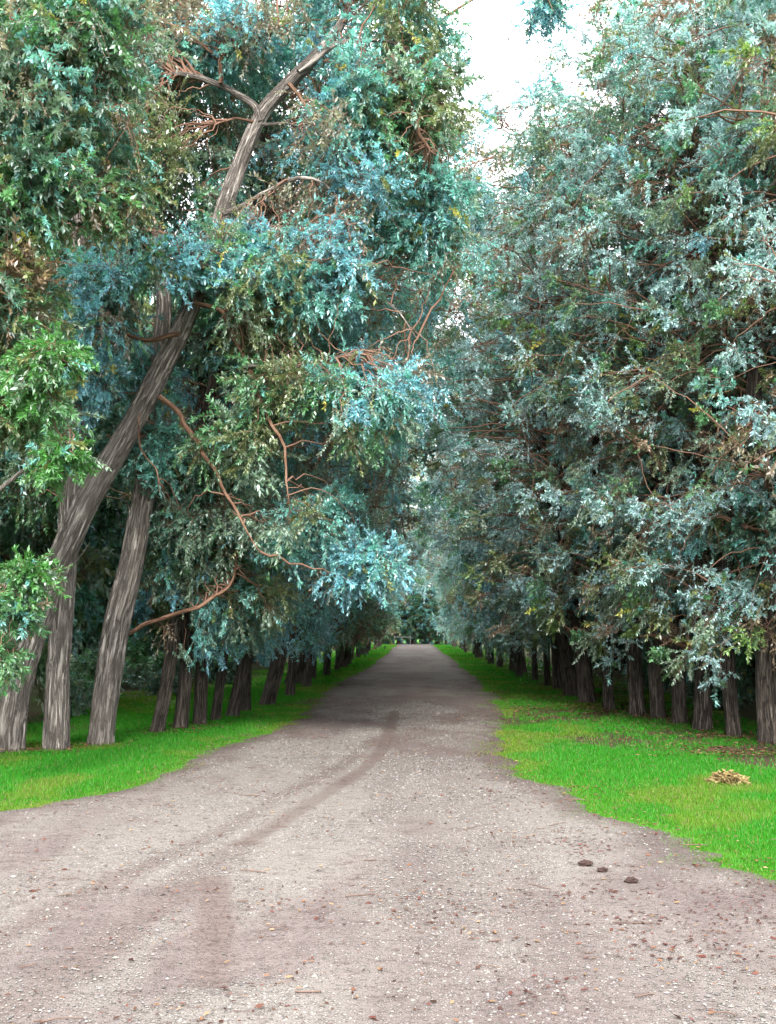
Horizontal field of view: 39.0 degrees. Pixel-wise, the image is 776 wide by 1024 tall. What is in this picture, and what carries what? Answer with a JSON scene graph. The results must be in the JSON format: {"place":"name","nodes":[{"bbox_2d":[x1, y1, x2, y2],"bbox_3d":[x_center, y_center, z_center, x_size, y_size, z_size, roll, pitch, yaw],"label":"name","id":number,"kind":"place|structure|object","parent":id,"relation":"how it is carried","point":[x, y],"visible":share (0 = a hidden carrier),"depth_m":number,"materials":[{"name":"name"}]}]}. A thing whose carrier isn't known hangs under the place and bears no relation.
{"place":"outdoors","nodes":[
{"label":"outdoors","id":0,"kind":"place"},
{"bbox_2d":[0,643,775,1023],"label":"dirt road","id":1,"kind":"structure","parent":0,"point":[198,959],"depth_m":6.53,"materials":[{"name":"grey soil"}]},
{"bbox_2d":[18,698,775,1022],"bbox_3d":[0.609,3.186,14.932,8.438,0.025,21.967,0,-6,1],"label":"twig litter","id":2,"kind":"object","parent":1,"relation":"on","point":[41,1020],"visible":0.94,"depth_m":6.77,"materials":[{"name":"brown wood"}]},
{"bbox_2d":[578,860,592,866],"bbox_3d":[1.329,2.369,7.376,0.110,0.053,0.081,0,-6,1],"label":"earth clod","id":3,"kind":"object","parent":1,"relation":"on","point":[583,863],"visible":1,"depth_m":7.36,"materials":[{"name":"brown soil"}]},
{"bbox_2d":[597,867,607,872],"bbox_3d":[1.410,2.350,7.196,0.077,0.040,0.066,0,-6,1],"label":"earth clod","id":4,"kind":"object","parent":1,"relation":"on","point":[602,869],"visible":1,"depth_m":7.18,"materials":[{"name":"brown soil"}]},
{"bbox_2d":[624,877,638,883],"bbox_3d":[1.527,2.317,6.893,0.094,0.047,0.081,0,-6,1],"label":"earth clod","id":5,"kind":"object","parent":1,"relation":"on","point":[631,880],"visible":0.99,"depth_m":6.87,"materials":[{"name":"brown soil"}]},
{"bbox_2d":[0,633,775,887],"bbox_3d":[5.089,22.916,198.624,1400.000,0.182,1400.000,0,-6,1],"label":"ground","id":6,"kind":"structure","parent":0,"point":[748,712],"depth_m":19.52,"materials":[{"name":"green plant"}]},
{"bbox_2d":[35,666,93,716],"bbox_3d":[-5.867,3.412,20.412,1.233,1.144,1.166,-3,-7,24],"label":"shrub","id":7,"kind":"object","parent":6,"relation":"on","point":[85,693],"visible":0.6,"depth_m":20.29,"materials":[{"name":"green plant"}]},
{"bbox_2d":[0,1,134,641],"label":"woodland tree","id":8,"kind":"object","parent":6,"relation":"on","point":[8,528],"visible":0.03,"depth_m":17.09,"materials":[{"name":"green plant"}]},
{"bbox_2d":[0,49,177,710],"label":"woodland tree","id":9,"kind":"object","parent":6,"relation":"on","point":[90,562],"visible":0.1,"depth_m":18.93,"materials":[{"name":"green plant"}]},
{"bbox_2d":[0,0,184,750],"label":"upright tree","id":10,"kind":"object","parent":6,"relation":"on","point":[56,728],"visible":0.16,"depth_m":14.83,"materials":[{"name":"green plant"}]},
{"bbox_2d":[38,327,152,654],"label":"woodland tree","id":11,"kind":"object","parent":6,"relation":"on","point":[93,618],"visible":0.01,"depth_m":30.49,"materials":[{"name":"green plant"}]},
{"bbox_2d":[0,0,197,698],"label":"overhanging tree","id":12,"kind":"object","parent":6,"relation":"on","point":[71,55],"visible":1,"depth_m":11.40,"materials":[{"name":"green plant"}]},
{"bbox_2d":[69,638,134,698],"bbox_3d":[-6.394,3.599,23.936,1.749,1.717,1.850,-2,-6,18],"label":"shrub","id":13,"kind":"object","parent":6,"relation":"on","point":[84,660],"visible":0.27,"depth_m":23.73,"materials":[{"name":"green plant"}]},
{"bbox_2d":[72,327,147,667],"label":"woodland tree","id":14,"kind":"object","parent":6,"relation":"on","point":[98,629],"visible":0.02,"depth_m":34.45,"materials":[{"name":"green plant"}]},
{"bbox_2d":[71,286,151,658],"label":"woodland tree","id":15,"kind":"object","parent":6,"relation":"on","point":[130,637],"depth_m":37.57,"materials":[{"name":"green plant"}]},
{"bbox_2d":[98,321,152,660],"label":"woodland tree","id":16,"kind":"object","parent":6,"relation":"on","point":[146,585],"visible":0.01,"depth_m":40.43,"materials":[{"name":"green plant"}]},
{"bbox_2d":[122,625,179,688],"bbox_3d":[-6.637,4.106,29.929,2.138,2.098,2.261,-5,-8,37],"label":"shrub","id":17,"kind":"object","parent":6,"relation":"on","point":[144,649],"visible":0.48,"depth_m":29.64,"materials":[{"name":"green plant"}]},
{"bbox_2d":[90,283,216,677],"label":"woodland tree","id":18,"kind":"object","parent":6,"relation":"on","point":[144,607],"visible":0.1,"depth_m":30.62,"materials":[{"name":"green plant"}]},
{"bbox_2d":[132,650,193,695],"bbox_3d":[-5.459,4.034,26.808,1.505,1.370,1.487,-2,-6,15],"label":"shrub","id":19,"kind":"object","parent":6,"relation":"on","point":[154,676],"visible":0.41,"depth_m":26.58,"materials":[{"name":"green plant"}]},
{"bbox_2d":[115,294,237,677],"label":"woodland tree","id":20,"kind":"object","parent":6,"relation":"on","point":[151,614],"visible":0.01,"depth_m":34.91,"materials":[{"name":"green plant"}]},
{"bbox_2d":[61,0,309,745],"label":"tilted tree","id":21,"kind":"object","parent":6,"relation":"on","point":[117,632],"visible":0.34,"depth_m":15.80,"materials":[{"name":"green plant"}]},
{"bbox_2d":[208,647,251,683],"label":"shrub","id":22,"kind":"object","parent":6,"relation":"on","point":[231,669],"visible":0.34,"depth_m":31.52,"materials":[{"name":"green plant"}]},
{"bbox_2d":[145,0,343,723],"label":"avenue tree","id":23,"kind":"object","parent":6,"relation":"on","point":[200,698],"visible":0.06,"depth_m":18.50,"materials":[{"name":"green plant"}]},
{"bbox_2d":[118,0,392,728],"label":"avenue tree","id":24,"kind":"object","parent":6,"relation":"on","point":[182,710],"visible":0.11,"depth_m":17.98,"materials":[{"name":"green plant"}]},
{"bbox_2d":[232,355,278,664],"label":"woodland tree","id":25,"kind":"object","parent":6,"relation":"on","point":[239,637],"depth_m":43.21,"materials":[{"name":"green plant"}]},
{"bbox_2d":[251,649,270,662],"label":"woodland tree","id":26,"kind":"object","parent":6,"relation":"on","point":[253,657],"depth_m":52.52,"materials":[{"name":"green plant"}]},
{"bbox_2d":[259,648,272,666],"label":"woodland tree","id":27,"kind":"object","parent":6,"relation":"on","point":[265,659],"depth_m":48.69,"materials":[{"name":"green plant"}]},
{"bbox_2d":[114,0,427,731],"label":"avenue tree","id":28,"kind":"object","parent":6,"relation":"on","point":[208,643],"visible":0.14,"depth_m":17.01,"materials":[{"name":"green plant"}]},
{"bbox_2d":[201,68,375,711],"bbox_3d":[-2.031,-3.175,21.887,4.070,14.441,4.809,-1,-6,16],"label":"avenue tree","id":29,"kind":"object","parent":6,"relation":"on","point":[246,703],"visible":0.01,"depth_m":21.28,"materials":[{"name":"green plant"}]},
{"bbox_2d":[0,0,579,751],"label":"leaning tree","id":30,"kind":"object","parent":6,"relation":"on","point":[254,290],"visible":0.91,"depth_m":14.95,"materials":[{"name":"green plant"}]},
{"bbox_2d":[181,9,415,719],"bbox_3d":[-1.433,-3.206,20.238,4.397,14.377,4.571,7,-8,-17],"label":"avenue tree","id":31,"kind":"object","parent":6,"relation":"on","point":[216,708],"visible":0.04,"depth_m":19.26,"materials":[{"name":"green plant"}]},
{"bbox_2d":[299,341,372,678],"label":"avenue tree","id":32,"kind":"object","parent":6,"relation":"on","point":[314,671],"depth_m":35.61,"materials":[{"name":"green plant"}]},
{"bbox_2d":[323,312,397,675],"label":"avenue tree","id":33,"kind":"object","parent":6,"relation":"on","point":[327,666],"visible":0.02,"depth_m":38.36,"materials":[{"name":"green plant"}]},
{"bbox_2d":[225,26,497,716],"bbox_3d":[-0.712,-2.715,21.727,4.817,14.098,4.580,12,-9,-15],"label":"avenue tree","id":34,"kind":"object","parent":6,"relation":"on","point":[237,694],"visible":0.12,"depth_m":21.23,"materials":[{"name":"green plant"}]},
{"bbox_2d":[283,188,441,694],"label":"avenue tree","id":35,"kind":"object","parent":6,"relation":"on","point":[291,679],"visible":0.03,"depth_m":26.84,"materials":[{"name":"green plant"}]},
{"bbox_2d":[334,340,400,669],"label":"avenue tree","id":36,"kind":"object","parent":6,"relation":"on","point":[337,662],"visible":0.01,"depth_m":44.21,"materials":[{"name":"green plant"}]},
{"bbox_2d":[348,465,397,663],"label":"avenue tree","id":37,"kind":"object","parent":6,"relation":"on","point":[349,661],"depth_m":52.10,"materials":[{"name":"green plant"}]},
{"bbox_2d":[351,476,396,659],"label":"avenue tree","id":38,"kind":"object","parent":6,"relation":"on","point":[352,655],"depth_m":57.26,"materials":[{"name":"green plant"}]},
{"bbox_2d":[355,478,396,656],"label":"avenue tree","id":39,"kind":"object","parent":6,"relation":"on","point":[358,654],"depth_m":61.99,"materials":[{"name":"green plant"}]},
{"bbox_2d":[301,241,456,686],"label":"avenue tree","id":40,"kind":"object","parent":6,"relation":"on","point":[308,675],"visible":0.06,"depth_m":30.19,"materials":[{"name":"green plant"}]},
{"bbox_2d":[259,111,500,704],"bbox_3d":[-0.277,-2.353,24.182,4.455,13.932,4.632,12,-8,-9],"label":"avenue tree","id":41,"kind":"object","parent":6,"relation":"on","point":[272,682],"visible":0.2,"depth_m":23.33,"materials":[{"name":"green plant"}]},
{"bbox_2d":[361,490,406,654],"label":"avenue tree","id":42,"kind":"object","parent":6,"relation":"on","point":[387,593],"visible":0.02,"depth_m":68.02,"materials":[{"name":"green plant"}]},
{"bbox_2d":[373,611,400,643],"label":"woodland tree","id":43,"kind":"object","parent":6,"relation":"on","point":[388,632],"visible":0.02,"depth_m":117.91,"materials":[{"name":"green plant"}]},
{"bbox_2d":[0,680,775,1023],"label":"fallen leaves","id":44,"kind":"object","parent":6,"relation":"on","point":[666,718],"visible":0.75,"depth_m":10.04,"materials":[{"name":"brown plant"}]},
{"bbox_2d":[283,132,496,683],"bbox_3d":[-0.643,-3.985,32.655,7.957,18.703,5.542,7,-5,6],"label":"avenue tree","id":45,"kind":"object","parent":6,"relation":"on","point":[357,634],"visible":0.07,"depth_m":31.98,"materials":[{"name":"green plant"}]},
{"bbox_2d":[363,421,434,652],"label":"avenue tree","id":46,"kind":"object","parent":6,"relation":"on","point":[394,596],"visible":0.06,"depth_m":71.67,"materials":[{"name":"green plant"}]},
{"bbox_2d":[389,587,415,643],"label":"woodland tree","id":47,"kind":"object","parent":6,"relation":"on","point":[402,614],"visible":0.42,"depth_m":117.95,"materials":[{"name":"green plant"}]},
{"bbox_2d":[394,636,410,644],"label":"wooden barrier","id":48,"kind":"object","parent":6,"relation":"on","point":[402,637],"visible":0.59,"depth_m":116.64,"materials":[{"name":"grey wood"}]},
{"bbox_2d":[340,280,465,667],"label":"avenue tree","id":49,"kind":"object","parent":6,"relation":"on","point":[344,656],"visible":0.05,"depth_m":48.50,"materials":[{"name":"green plant"}]},
{"bbox_2d":[377,457,428,646],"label":"avenue tree","id":50,"kind":"object","parent":6,"relation":"on","point":[391,628],"visible":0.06,"depth_m":98.42,"materials":[{"name":"green plant"}]},
{"bbox_2d":[386,504,429,643],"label":"woodland tree","id":51,"kind":"object","parent":6,"relation":"on","point":[404,632],"visible":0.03,"depth_m":118.88,"materials":[{"name":"green plant"}]},
{"bbox_2d":[398,587,430,643],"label":"woodland tree","id":52,"kind":"object","parent":6,"relation":"on","point":[414,630],"visible":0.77,"depth_m":118.23,"materials":[{"name":"green plant"}]},
{"bbox_2d":[395,513,433,642],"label":"woodland tree","id":53,"kind":"object","parent":6,"relation":"on","point":[414,604],"visible":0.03,"depth_m":120.49,"materials":[{"name":"green plant"}]},
{"bbox_2d":[411,587,442,643],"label":"woodland tree","id":54,"kind":"object","parent":6,"relation":"on","point":[431,636],"visible":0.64,"depth_m":117.89,"materials":[{"name":"green plant"}]},
{"bbox_2d":[414,549,444,643],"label":"woodland tree","id":55,"kind":"object","parent":6,"relation":"on","point":[425,605],"visible":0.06,"depth_m":118.58,"materials":[{"name":"green plant"}]},
{"bbox_2d":[407,462,454,646],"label":"avenue tree","id":56,"kind":"object","parent":6,"relation":"on","point":[418,584],"visible":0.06,"depth_m":104.00,"materials":[{"name":"green plant"}]},
{"bbox_2d":[405,428,469,649],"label":"avenue tree","id":57,"kind":"object","parent":6,"relation":"on","point":[426,572],"visible":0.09,"depth_m":84.74,"materials":[{"name":"green plant"}]},
{"bbox_2d":[431,597,450,643],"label":"woodland tree","id":58,"kind":"object","parent":6,"relation":"on","point":[440,637],"visible":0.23,"depth_m":117.33,"materials":[{"name":"green plant"}]},
{"bbox_2d":[429,565,452,645],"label":"avenue tree","id":59,"kind":"object","parent":6,"relation":"on","point":[437,598],"visible":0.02,"depth_m":110.54,"materials":[{"name":"green plant"}]},
{"bbox_2d":[401,349,483,657],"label":"avenue tree","id":60,"kind":"object","parent":6,"relation":"on","point":[420,535],"visible":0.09,"depth_m":59.95,"materials":[{"name":"green plant"}]},
{"bbox_2d":[434,572,457,646],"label":"avenue tree","id":61,"kind":"object","parent":6,"relation":"on","point":[447,619],"depth_m":98.52,"materials":[{"name":"green plant"}]},
{"bbox_2d":[432,501,461,647],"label":"avenue tree","id":62,"kind":"object","parent":6,"relation":"on","point":[438,586],"visible":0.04,"depth_m":92.56,"materials":[{"name":"green plant"}]},
{"bbox_2d":[429,483,467,651],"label":"avenue tree","id":63,"kind":"object","parent":6,"relation":"on","point":[443,580],"visible":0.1,"depth_m":79.99,"materials":[{"name":"green plant"}]},
{"bbox_2d":[434,521,463,648],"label":"avenue tree","id":64,"kind":"object","parent":6,"relation":"on","point":[439,583],"visible":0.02,"depth_m":87.66,"materials":[{"name":"green plant"}]},
{"bbox_2d":[438,450,474,653],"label":"avenue tree","id":65,"kind":"object","parent":6,"relation":"on","point":[449,572],"visible":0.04,"depth_m":70.30,"materials":[{"name":"green plant"}]},
{"bbox_2d":[443,506,472,653],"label":"avenue tree","id":66,"kind":"object","parent":6,"relation":"on","point":[457,615],"visible":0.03,"depth_m":75.50,"materials":[{"name":"green plant"}]},
{"bbox_2d":[444,468,482,643],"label":"avenue tree","id":67,"kind":"object","parent":6,"relation":"on","point":[451,562],"visible":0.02,"depth_m":65.08,"materials":[{"name":"green plant"}]},
{"bbox_2d":[446,452,487,659],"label":"avenue tree","id":68,"kind":"object","parent":6,"relation":"on","point":[486,657],"depth_m":57.48,"materials":[{"name":"green plant"}]},
{"bbox_2d":[447,460,496,663],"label":"avenue tree","id":69,"kind":"object","parent":6,"relation":"on","point":[490,659],"visible":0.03,"depth_m":52.29,"materials":[{"name":"green plant"}]},
{"bbox_2d":[450,381,504,666],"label":"avenue tree","id":70,"kind":"object","parent":6,"relation":"on","point":[499,662],"visible":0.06,"depth_m":48.89,"materials":[{"name":"green plant"}]},
{"bbox_2d":[409,216,550,672],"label":"avenue tree","id":71,"kind":"object","parent":6,"relation":"on","point":[437,488],"visible":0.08,"depth_m":41.10,"materials":[{"name":"green plant"}]},
{"bbox_2d":[449,293,518,670],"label":"avenue tree","id":72,"kind":"object","parent":6,"relation":"on","point":[511,664],"visible":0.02,"depth_m":43.75,"materials":[{"name":"green plant"}]},
{"bbox_2d":[433,240,550,676],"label":"avenue tree","id":73,"kind":"object","parent":6,"relation":"on","point":[519,667],"visible":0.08,"depth_m":37.34,"materials":[{"name":"green plant"}]},
{"bbox_2d":[458,265,550,680],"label":"avenue tree","id":74,"kind":"object","parent":6,"relation":"on","point":[534,668],"visible":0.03,"depth_m":34.27,"materials":[{"name":"green plant"}]},
{"bbox_2d":[384,182,627,695],"bbox_3d":[3.168,-1.821,27.149,6.540,12.893,4.637,-3,-7,23],"label":"avenue tree","id":75,"kind":"object","parent":6,"relation":"on","point":[569,677],"visible":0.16,"depth_m":26.69,"materials":[{"name":"green plant"}]},
{"bbox_2d":[454,202,588,685],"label":"avenue tree","id":76,"kind":"object","parent":6,"relation":"on","point":[547,675],"visible":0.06,"depth_m":30.76,"materials":[{"name":"green plant"}]},
{"bbox_2d":[455,150,611,688],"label":"avenue tree","id":77,"kind":"object","parent":6,"relation":"on","point":[556,676],"visible":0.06,"depth_m":29.16,"materials":[{"name":"green plant"}]},
{"bbox_2d":[415,71,663,703],"bbox_3d":[3.196,-2.848,24.666,6.580,14.498,4.558,-4,-6,-3],"label":"avenue tree","id":78,"kind":"object","parent":6,"relation":"on","point":[585,686],"visible":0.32,"depth_m":24.42,"materials":[{"name":"green plant"}]},
{"bbox_2d":[464,94,667,710],"bbox_3d":[3.820,-2.358,22.757,4.552,13.021,4.721,-4,-7,19],"label":"avenue tree","id":79,"kind":"object","parent":6,"relation":"on","point":[547,604],"visible":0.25,"depth_m":22.52,"materials":[{"name":"green plant"}]},
{"bbox_2d":[572,642,601,674],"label":"shrub","id":80,"kind":"object","parent":6,"relation":"on","point":[595,661],"visible":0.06,"depth_m":35.34,"materials":[{"name":"green plant"}]},
{"bbox_2d":[567,279,626,676],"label":"woodland tree","id":81,"kind":"object","parent":6,"relation":"on","point":[592,619],"visible":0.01,"depth_m":37.40,"materials":[{"name":"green plant"}]},
{"bbox_2d":[579,431,619,669],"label":"woodland tree","id":82,"kind":"object","parent":6,"relation":"on","point":[616,658],"visible":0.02,"depth_m":43.24,"materials":[{"name":"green plant"}]},
{"bbox_2d":[577,568,623,672],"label":"woodland tree","id":83,"kind":"object","parent":6,"relation":"on","point":[621,660],"visible":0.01,"depth_m":40.23,"materials":[{"name":"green plant"}]},
{"bbox_2d":[475,0,729,716],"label":"avenue tree","id":84,"kind":"object","parent":6,"relation":"on","point":[634,653],"visible":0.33,"depth_m":20.77,"materials":[{"name":"green plant"}]},
{"bbox_2d":[574,417,661,658],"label":"woodland tree","id":85,"kind":"object","parent":6,"relation":"on","point":[620,646],"depth_m":34.37,"materials":[{"name":"green plant"}]},
{"bbox_2d":[498,0,744,718],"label":"avenue tree","id":86,"kind":"object","parent":6,"relation":"on","point":[657,701],"visible":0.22,"depth_m":19.77,"materials":[{"name":"green plant"}]},
{"bbox_2d":[621,644,670,692],"bbox_3d":[6.712,4.048,27.657,1.673,1.541,1.693,4,-7,-34],"label":"shrub","id":87,"kind":"object","parent":6,"relation":"on","point":[666,681],"visible":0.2,"depth_m":27.44,"materials":[{"name":"green plant"}]},
{"bbox_2d":[520,0,775,737],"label":"avenue tree","id":88,"kind":"object","parent":6,"relation":"on","point":[728,675],"visible":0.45,"depth_m":16.71,"materials":[{"name":"green plant"}]},
{"bbox_2d":[531,2,775,723],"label":"avenue tree","id":89,"kind":"object","parent":6,"relation":"on","point":[679,703],"visible":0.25,"depth_m":18.90,"materials":[{"name":"green plant"}]},
{"bbox_2d":[623,637,686,682],"bbox_3d":[7.845,4.303,31.424,2.069,1.883,2.045,-5,-8,37],"label":"shrub","id":90,"kind":"object","parent":6,"relation":"on","point":[645,645],"visible":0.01,"depth_m":31.39,"materials":[{"name":"green plant"}]},
{"bbox_2d":[544,50,775,731],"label":"avenue tree","id":91,"kind":"object","parent":6,"relation":"on","point":[702,713],"visible":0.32,"depth_m":17.70,"materials":[{"name":"green plant"}]},
{"bbox_2d":[564,0,775,745],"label":"avenue tree","id":92,"kind":"object","parent":6,"relation":"on","point":[763,642],"visible":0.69,"depth_m":15.78,"materials":[{"name":"green plant"}]},
{"bbox_2d":[646,367,741,680],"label":"woodland tree","id":93,"kind":"object","parent":6,"relation":"on","point":[687,620],"visible":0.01,"depth_m":30.72,"materials":[{"name":"green plant"}]},
{"bbox_2d":[644,200,746,674],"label":"woodland tree","id":94,"kind":"object","parent":6,"relation":"on","point":[690,634],"depth_m":28.76,"materials":[{"name":"green plant"}]},
{"bbox_2d":[631,0,775,497],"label":"avenue tree","id":95,"kind":"object","parent":6,"relation":"on","point":[769,140],"visible":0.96,"depth_m":13.18,"materials":[{"name":"green plant"}]},
{"bbox_2d":[636,116,775,699],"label":"woodland tree","id":96,"kind":"object","parent":6,"relation":"on","point":[687,676],"depth_m":25.67,"materials":[{"name":"green plant"}]},
{"bbox_2d":[651,0,775,658],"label":"woodland tree","id":97,"kind":"object","parent":6,"relation":"on","point":[756,605],"visible":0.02,"depth_m":18.99,"materials":[{"name":"green plant"}]},
{"bbox_2d":[660,0,775,530],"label":"avenue tree","id":98,"kind":"object","parent":6,"relation":"on","point":[769,434],"visible":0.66,"depth_m":14.93,"materials":[{"name":"green plant"}]},
{"bbox_2d":[686,656,753,710],"bbox_3d":[6.730,3.596,22.517,1.487,1.370,1.505,-1,-6,5],"label":"shrub","id":99,"kind":"object","parent":6,"relation":"on","point":[691,685],"visible":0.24,"depth_m":22.32,"materials":[{"name":"green plant"}]},
{"bbox_2d":[702,769,752,787],"bbox_3d":[3.518,2.779,11.356,0.518,0.232,0.482,0,-6,1],"label":"leaf pile","id":100,"kind":"object","parent":6,"relation":"on","point":[724,775],"visible":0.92,"depth_m":11.30,"materials":[{"name":"beige plant"}]},
{"bbox_2d":[689,0,774,665],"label":"woodland tree","id":101,"kind":"object","parent":6,"relation":"on","point":[741,659],"depth_m":22.44,"materials":[{"name":"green plant"}]},
{"bbox_2d":[715,642,755,701],"bbox_3d":[8.220,3.543,24.572,2.138,2.098,2.261,0,-6,-4],"label":"shrub","id":102,"kind":"object","parent":6,"relation":"on","point":[751,675],"visible":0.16,"depth_m":24.29,"materials":[{"name":"green plant"}]},
{"bbox_2d":[730,4,775,427],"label":"woodland tree","id":103,"kind":"object","parent":6,"relation":"on","point":[740,140],"visible":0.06,"depth_m":17.49,"materials":[{"name":"green plant"}]},
{"bbox_2d":[113,0,716,585],"label":"sky","id":104,"kind":"structure","parent":0,"point":[511,57],"materials":[{"name":"white"}]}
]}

